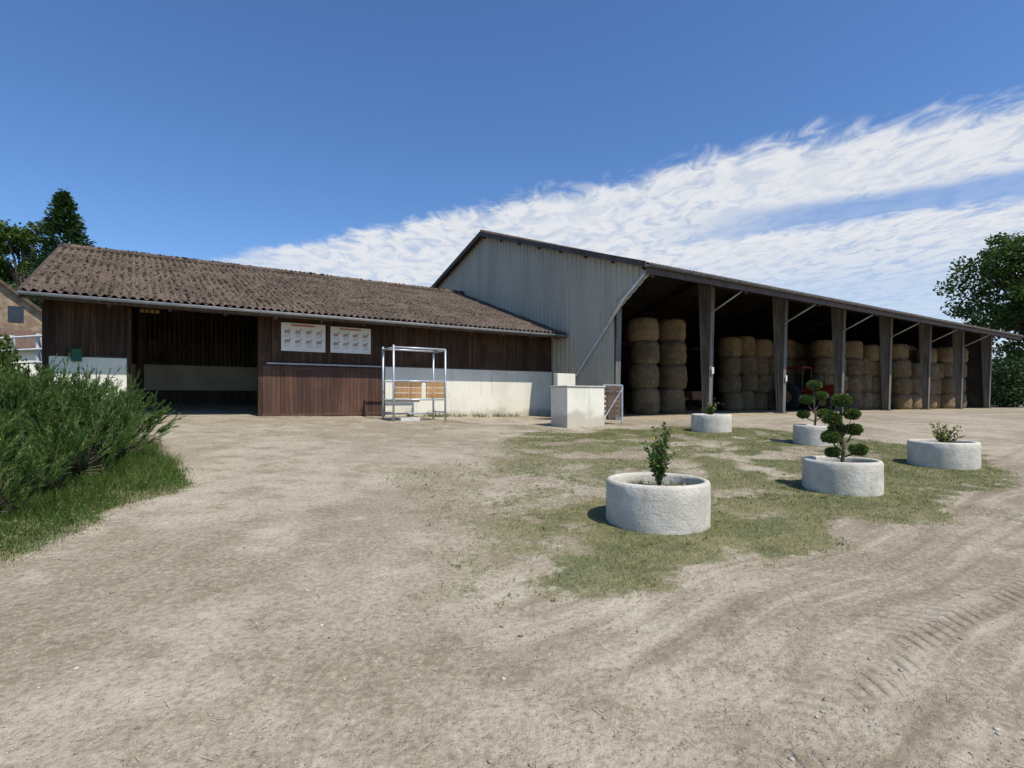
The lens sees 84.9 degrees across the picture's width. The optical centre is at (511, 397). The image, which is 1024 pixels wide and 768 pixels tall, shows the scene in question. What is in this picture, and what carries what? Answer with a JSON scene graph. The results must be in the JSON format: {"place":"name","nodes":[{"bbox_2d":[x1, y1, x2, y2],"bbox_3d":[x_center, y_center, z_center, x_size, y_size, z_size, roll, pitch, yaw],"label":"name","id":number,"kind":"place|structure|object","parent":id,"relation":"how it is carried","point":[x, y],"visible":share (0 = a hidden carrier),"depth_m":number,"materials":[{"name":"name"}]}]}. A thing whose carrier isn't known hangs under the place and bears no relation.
{"place":"outdoors","nodes":[
{"label":"outdoors","id":0,"kind":"place"},
{"bbox_2d":[0,402,1023,767],"bbox_3d":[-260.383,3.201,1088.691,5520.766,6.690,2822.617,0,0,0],"label":"ground","id":1,"kind":"structure","parent":0,"point":[338,522],"depth_m":3.83,"materials":[{"name":"grey gravel"}]},
{"bbox_2d":[0,242,19,286],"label":"oak tree","id":2,"kind":"object","parent":1,"relation":"on","point":[3,257],"visible":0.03,"depth_m":62.20,"materials":[{"name":"green plant"}]},
{"bbox_2d":[0,331,26,373],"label":"hedge","id":3,"kind":"object","parent":1,"relation":"on","point":[5,355],"visible":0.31,"depth_m":14.77,"materials":[{"name":"green plant"}]},
{"bbox_2d":[0,283,41,330],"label":"house","id":4,"kind":"structure","parent":1,"relation":"on","point":[32,315],"depth_m":32.55,"materials":[{"name":"paint"}]},
{"bbox_2d":[8,306,23,321],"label":"windows","id":5,"kind":"structure","parent":4,"relation":"attached to","point":[15,313],"depth_m":32.47,"materials":[{"name":"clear glass"}]},
{"bbox_2d":[0,329,41,348],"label":"annex roof","id":6,"kind":"structure","parent":4,"relation":"attached to","point":[23,343],"depth_m":31.54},
{"bbox_2d":[0,279,41,311],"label":"roof","id":7,"kind":"structure","parent":4,"relation":"on","point":[16,292],"depth_m":32.32,"materials":[{"name":"ceramic"}]},
{"bbox_2d":[0,334,41,374],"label":"paddock fence","id":8,"kind":"object","parent":1,"relation":"on","point":[38,349],"visible":0.23,"depth_m":21.31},
{"bbox_2d":[0,219,49,308],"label":"oak tree","id":9,"kind":"object","parent":1,"relation":"on","point":[15,236],"visible":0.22,"depth_m":57.43,"materials":[{"name":"green plant"}]},
{"bbox_2d":[15,351,35,375],"bbox_3d":[-28.524,-1.600,30.879,7.148,4.400,6.048,0,0,0],"label":"annex","id":10,"kind":"object","parent":1,"relation":"on","point":[29,356],"depth_m":30.54,"materials":[{"name":"paint"}]},
{"bbox_2d":[0,424,72,512],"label":"juniper shrub","id":11,"kind":"object","parent":1,"relation":"on","point":[30,468],"visible":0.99,"depth_m":5.42,"materials":[{"name":"green plant"}]},
{"bbox_2d":[0,363,72,383],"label":"juniper shrub","id":12,"kind":"object","parent":1,"relation":"on","point":[34,373],"visible":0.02,"depth_m":11.68,"materials":[{"name":"green plant"}]},
{"bbox_2d":[0,362,91,398],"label":"juniper shrub","id":13,"kind":"object","parent":1,"relation":"on","point":[27,371],"visible":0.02,"depth_m":10.55,"materials":[{"name":"green plant"}]},
{"bbox_2d":[7,187,96,307],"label":"conifer tree","id":14,"kind":"object","parent":1,"relation":"on","point":[64,218],"visible":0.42,"depth_m":54.25,"materials":[{"name":"green plant"}]},
{"bbox_2d":[11,364,156,439],"bbox_3d":[-6.808,0.135,8.634,2.320,1.348,1.986,0,0,-34],"label":"juniper shrub","id":15,"kind":"object","parent":1,"relation":"on","point":[99,397],"visible":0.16,"depth_m":8.82,"materials":[{"name":"green plant"}]},
{"bbox_2d":[0,435,199,578],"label":"grass verge","id":16,"kind":"object","parent":1,"relation":"on","point":[142,454],"depth_m":6.27,"materials":[{"name":"green plant"}]},
{"bbox_2d":[0,399,32,473],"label":"juniper shrub","id":17,"kind":"object","parent":16,"relation":"on","point":[11,428],"visible":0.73,"depth_m":5.75,"materials":[{"name":"green plant"}]},
{"bbox_2d":[0,348,81,422],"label":"juniper shrub","id":18,"kind":"object","parent":16,"relation":"on","point":[39,375],"visible":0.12,"depth_m":8.58,"materials":[{"name":"green plant"}]},
{"bbox_2d":[0,367,99,462],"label":"juniper shrub","id":19,"kind":"object","parent":16,"relation":"on","point":[20,393],"visible":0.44,"depth_m":7.36,"materials":[{"name":"green plant"}]},
{"bbox_2d":[0,404,108,492],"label":"juniper shrub","id":20,"kind":"object","parent":16,"relation":"on","point":[67,440],"visible":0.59,"depth_m":6.07,"materials":[{"name":"green plant"}]},
{"bbox_2d":[0,352,132,407],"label":"juniper shrub","id":21,"kind":"object","parent":16,"relation":"on","point":[36,367],"visible":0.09,"depth_m":10.02,"materials":[{"name":"green plant"}]},
{"bbox_2d":[0,378,151,476],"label":"juniper shrub","id":22,"kind":"object","parent":16,"relation":"on","point":[83,462],"visible":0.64,"depth_m":6.85,"materials":[{"name":"green plant"}]},
{"bbox_2d":[27,366,186,461],"bbox_3d":[-5.847,0.240,7.968,1.851,1.398,1.793,0,0,18],"label":"juniper shrub","id":23,"kind":"object","parent":16,"relation":"on","point":[149,424],"visible":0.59,"depth_m":7.91,"materials":[{"name":"green plant"}]},
{"bbox_2d":[18,242,568,416],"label":"wooden stable","id":24,"kind":"structure","parent":1,"relation":"on","point":[175,329],"depth_m":17.85,"materials":[{"name":"brown wood"}]},
{"bbox_2d":[71,348,81,361],"bbox_3d":[-10.206,-1.000,13.123,0.200,0.300,0.120,0,0,-34],"label":"letter box","id":25,"kind":"object","parent":24,"relation":"attached to","point":[76,354],"visible":1,"depth_m":13.08,"materials":[{"name":"green metal"}]},
{"bbox_2d":[281,322,324,352],"bbox_3d":[-5.972,-1.720,16.055,1.220,0.800,0.033,0,0,-34],"label":"information sign","id":26,"kind":"object","parent":24,"relation":"attached to","point":[301,337],"visible":1,"depth_m":16.02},
{"bbox_2d":[262,365,381,416],"bbox_3d":[-5.431,-0.165,16.415,3.519,1.470,0.049,0,0,-34],"label":"sliding door","id":27,"kind":"structure","parent":24,"relation":"in","point":[287,390],"depth_m":16.32,"materials":[{"name":"brown wood"}]},
{"bbox_2d":[330,326,370,353],"bbox_3d":[-4.837,-1.715,16.821,1.220,0.770,0.033,0,0,-34],"label":"information sign","id":28,"kind":"object","parent":24,"relation":"attached to","point":[350,340],"visible":1,"depth_m":16.80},
{"bbox_2d":[382,345,445,421],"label":"horse stocks","id":29,"kind":"object","parent":1,"relation":"on","point":[398,391],"visible":0.94,"depth_m":16.25,"materials":[{"name":"metal"}]},
{"bbox_2d":[404,411,550,417],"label":"wall weeds","id":30,"kind":"object","parent":1,"relation":"on","point":[459,415],"depth_m":18.64,"materials":[{"name":"green plant"}]},
{"bbox_2d":[114,408,1023,767],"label":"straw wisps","id":31,"kind":"object","parent":1,"relation":"on","point":[588,626],"visible":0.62,"depth_m":3.49,"materials":[{"name":"beige plant"}]},
{"bbox_2d":[551,373,605,427],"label":"blocks","id":32,"kind":"object","parent":1,"relation":"on","point":[572,407],"depth_m":16.00,"materials":[{"name":"white concrete"}]},
{"bbox_2d":[549,385,605,386],"bbox_3d":[1.912,-0.323,16.308,1.460,0.035,0.810,0,0,-34],"label":"coping","id":33,"kind":"object","parent":32,"relation":"on","point":[576,386],"visible":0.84,"depth_m":15.88,"materials":[{"name":"concrete"}]},
{"bbox_2d":[558,366,622,423],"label":"metal gate","id":34,"kind":"structure","parent":1,"relation":"on","point":[620,393],"depth_m":16.75,"materials":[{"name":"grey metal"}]},
{"bbox_2d":[624,328,632,412],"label":"hay bale stack","id":35,"kind":"object","parent":1,"relation":"on","point":[628,344],"visible":0.16,"depth_m":23.97,"materials":[{"name":"plant"}]},
{"bbox_2d":[627,317,659,414],"bbox_3d":[5.239,-1.228,22.348,1.298,3.830,1.294,0,0,0],"label":"hay bale stack","id":36,"kind":"object","parent":1,"relation":"on","point":[643,337],"visible":0.98,"depth_m":21.86,"materials":[{"name":"plant"}]},
{"bbox_2d":[606,472,710,534],"bbox_3d":[1.607,1.172,6.200,1.122,0.550,1.124,0,0,0],"label":"concrete planter","id":37,"kind":"object","parent":1,"relation":"on","point":[672,504],"visible":0.98,"depth_m":5.74,"materials":[{"name":"concrete"}]},
{"bbox_2d":[640,422,675,485],"bbox_3d":[1.604,0.637,6.175,0.370,0.750,0.446,0,0,0],"label":"laurel shrub","id":38,"kind":"object","parent":37,"relation":"on","point":[658,466],"visible":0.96,"depth_m":6.12,"materials":[{"name":"green plant"}]},
{"bbox_2d":[658,319,686,413],"bbox_3d":[6.775,-1.318,23.968,1.434,4.038,1.438,0,0,0],"label":"hay bale stack","id":39,"kind":"object","parent":1,"relation":"on","point":[672,385],"visible":0.82,"depth_m":23.45,"materials":[{"name":"plant"}]},
{"bbox_2d":[373,420,1022,631],"bbox_3d":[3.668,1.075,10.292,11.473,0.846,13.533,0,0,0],"label":"grass patch","id":40,"kind":"object","parent":1,"relation":"on","point":[791,467],"visible":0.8,"depth_m":7.64,"materials":[{"name":"green plant"}]},
{"bbox_2d":[684,391,723,410],"bbox_3d":[8.712,0.200,26.907,2.453,1.000,2.471,0,0,12],"label":"hay rake","id":41,"kind":"object","parent":1,"relation":"on","point":[695,396],"visible":0.38,"depth_m":26.68,"materials":[{"name":"orange paint"}]},
{"bbox_2d":[691,414,731,432],"bbox_3d":[5.300,0.702,14.901,1.024,0.530,1.021,0,0,0],"label":"concrete planter","id":42,"kind":"object","parent":1,"relation":"on","point":[714,423],"visible":0.99,"depth_m":14.47,"materials":[{"name":"concrete"}]},
{"bbox_2d":[701,402,719,414],"bbox_3d":[5.266,0.328,14.915,0.423,0.451,0.396,0,0,-36],"label":"variegated shrub","id":43,"kind":"object","parent":42,"relation":"on","point":[710,410],"visible":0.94,"depth_m":14.85,"materials":[{"name":"green plant"}]},
{"bbox_2d":[431,230,1023,419],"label":"hay barn","id":44,"kind":"structure","parent":1,"relation":"on","point":[591,304],"depth_m":24.68,"materials":[{"name":"metal"}]},
{"bbox_2d":[717,337,743,410],"bbox_3d":[11.575,-1.240,29.727,1.321,3.899,1.296,0,0,0],"label":"hay bale stack","id":45,"kind":"object","parent":1,"relation":"on","point":[729,377],"visible":0.98,"depth_m":29.24,"materials":[{"name":"plant"}]},
{"bbox_2d":[738,336,758,410],"bbox_3d":[12.677,-1.297,30.466,1.328,4.009,1.259,0,0,0],"label":"hay bale stack","id":46,"kind":"object","parent":1,"relation":"on","point":[749,380],"visible":0.71,"depth_m":29.95,"materials":[{"name":"plant"}]},
{"bbox_2d":[753,339,771,409],"bbox_3d":[13.709,-1.247,31.168,1.384,3.924,1.390,0,0,0],"label":"hay bale stack","id":47,"kind":"object","parent":1,"relation":"on","point":[763,351],"visible":0.64,"depth_m":30.62,"materials":[{"name":"plant"}]},
{"bbox_2d":[766,341,775,409],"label":"hay bale stack","id":48,"kind":"object","parent":1,"relation":"on","point":[771,400],"visible":0.22,"depth_m":31.36,"materials":[{"name":"plant"}]},
{"bbox_2d":[786,340,795,409],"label":"hay bale stack","id":49,"kind":"object","parent":1,"relation":"on","point":[791,349],"visible":0.28,"depth_m":32.01,"materials":[{"name":"plant"}]},
{"bbox_2d":[793,343,807,409],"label":"hay bale stack","id":50,"kind":"object","parent":1,"relation":"on","point":[798,358],"visible":0.31,"depth_m":32.85,"materials":[{"name":"plant"}]},
{"bbox_2d":[804,345,813,408],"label":"hay bale stack","id":51,"kind":"object","parent":1,"relation":"on","point":[808,358],"visible":0.18,"depth_m":33.51,"materials":[{"name":"plant"}]},
{"bbox_2d":[774,366,845,409],"bbox_3d":[15.945,-0.495,29.961,1.840,2.350,3.040,0,0,-34],"label":"red tractor","id":52,"kind":"object","parent":1,"relation":"on","point":[794,393],"visible":0.45,"depth_m":29.78,"materials":[{"name":"paint"}]},
{"bbox_2d":[793,424,836,445],"bbox_3d":[6.750,0.857,12.500,0.862,0.500,0.862,0,0,0],"label":"concrete planter","id":53,"kind":"object","parent":1,"relation":"on","point":[806,434],"visible":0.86,"depth_m":12.20,"materials":[{"name":"concrete"}]},
{"bbox_2d":[796,380,831,425],"bbox_3d":[6.760,0.183,12.503,0.774,1.173,0.402,0,0,0],"label":"cloud topiary","id":54,"kind":"object","parent":53,"relation":"on","point":[818,395],"visible":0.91,"depth_m":12.48,"materials":[{"name":"green plant"}]},
{"bbox_2d":[810,340,833,409],"bbox_3d":[17.297,-1.241,31.183,1.340,3.895,1.358,0,0,0],"label":"hay bale stack","id":55,"kind":"object","parent":1,"relation":"on","point":[821,352],"visible":0.54,"depth_m":30.68,"materials":[{"name":"plant"}]},
{"bbox_2d":[831,342,847,409],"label":"hay bale stack","id":56,"kind":"object","parent":1,"relation":"on","point":[845,383],"visible":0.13,"depth_m":31.30,"materials":[{"name":"plant"}]},
{"bbox_2d":[802,456,883,496],"bbox_3d":[4.620,1.111,7.850,0.993,0.500,0.994,0,0,0],"label":"concrete planter","id":57,"kind":"object","parent":1,"relation":"on","point":[856,476],"visible":1,"depth_m":7.46,"materials":[{"name":"concrete"}]},
{"bbox_2d":[819,393,868,461],"bbox_3d":[4.655,0.478,7.881,0.689,1.091,0.424,0,0,0],"label":"cloud topiary","id":58,"kind":"object","parent":57,"relation":"on","point":[838,430],"visible":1,"depth_m":7.82,"materials":[{"name":"green plant"}]},
{"bbox_2d":[845,341,862,409],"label":"hay bale stack","id":59,"kind":"object","parent":1,"relation":"on","point":[853,357],"visible":0.62,"depth_m":31.71,"materials":[{"name":"plant"}]},
{"bbox_2d":[860,358,872,409],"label":"hay bale stack","id":60,"kind":"object","parent":1,"relation":"on","point":[867,399],"visible":0.47,"depth_m":32.38,"materials":[{"name":"plant"}]},
{"bbox_2d":[862,345,879,408],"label":"hay bale stack","id":61,"kind":"object","parent":1,"relation":"on","point":[872,352],"visible":0.33,"depth_m":33.43,"materials":[{"name":"plant"}]},
{"bbox_2d":[876,346,882,408],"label":"hay bale stack","id":62,"kind":"object","parent":1,"relation":"on","point":[879,392],"visible":0.11,"depth_m":34.01,"materials":[{"name":"plant"}]},
{"bbox_2d":[891,344,912,408],"bbox_3d":[22.976,-1.222,33.223,1.262,3.884,1.333,0,0,0],"label":"hay bale stack","id":63,"kind":"object","parent":1,"relation":"on","point":[901,388],"visible":0.81,"depth_m":32.77,"materials":[{"name":"plant"}]},
{"bbox_2d":[909,363,921,395],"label":"hay bale stack","id":64,"kind":"object","parent":1,"relation":"on","point":[915,369],"visible":0.15,"depth_m":34.31,"materials":[{"name":"plant"}]},
{"bbox_2d":[910,378,921,408],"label":"hay bale stack","id":65,"kind":"object","parent":1,"relation":"on","point":[916,398],"visible":0.3,"depth_m":33.45,"materials":[{"name":"plant"}]},
{"bbox_2d":[914,348,939,408],"bbox_3d":[26.221,-1.196,35.450,1.244,3.843,1.355,0,0,0],"label":"hay bale stack","id":66,"kind":"object","parent":1,"relation":"on","point":[934,374],"visible":0.35,"depth_m":34.94,"materials":[{"name":"plant"}]},
{"bbox_2d":[934,363,943,408],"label":"hay bale stack","id":67,"kind":"object","parent":1,"relation":"on","point":[938,381],"visible":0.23,"depth_m":35.71,"materials":[{"name":"plant"}]},
{"bbox_2d":[907,439,980,469],"bbox_3d":[7.540,1.006,9.800,1.034,0.500,1.034,0,0,0],"label":"concrete planter","id":68,"kind":"object","parent":1,"relation":"on","point":[957,454],"visible":0.99,"depth_m":9.40,"materials":[{"name":"concrete"}]},
{"bbox_2d":[930,422,965,442],"bbox_3d":[7.565,0.646,9.791,0.620,0.456,0.538,0,0,0],"label":"variegated shrub","id":69,"kind":"object","parent":68,"relation":"on","point":[941,437],"visible":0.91,"depth_m":9.74,"materials":[{"name":"green plant"}]},
{"bbox_2d":[935,347,954,408],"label":"hay bale stack","id":70,"kind":"object","parent":1,"relation":"on","point":[945,359],"visible":0.63,"depth_m":36.27,"materials":[{"name":"plant"}]},
{"bbox_2d":[962,348,968,407],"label":"hay bale stack","id":71,"kind":"object","parent":1,"relation":"on","point":[964,399],"visible":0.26,"depth_m":37.77,"materials":[{"name":"plant"}]},
{"bbox_2d":[932,231,1023,367],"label":"acacia tree","id":72,"kind":"object","parent":1,"relation":"on","point":[1008,253],"visible":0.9,"depth_m":50.11,"materials":[{"name":"green plant"}]},
{"bbox_2d":[990,354,1023,407],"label":"hedge","id":73,"kind":"object","parent":1,"relation":"on","point":[1007,386],"visible":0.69,"depth_m":41.12,"materials":[{"name":"green plant"}]},
{"bbox_2d":[0,0,1023,366],"label":"sky","id":74,"kind":"structure","parent":0,"point":[847,150],"materials":[{"name":"blue"}]},
{"bbox_2d":[907,346,914,361],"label":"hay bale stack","id":75,"kind":"object","parent":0,"point":[911,353],"visible":0.08,"depth_m":36.16,"materials":[{"name":"plant"}]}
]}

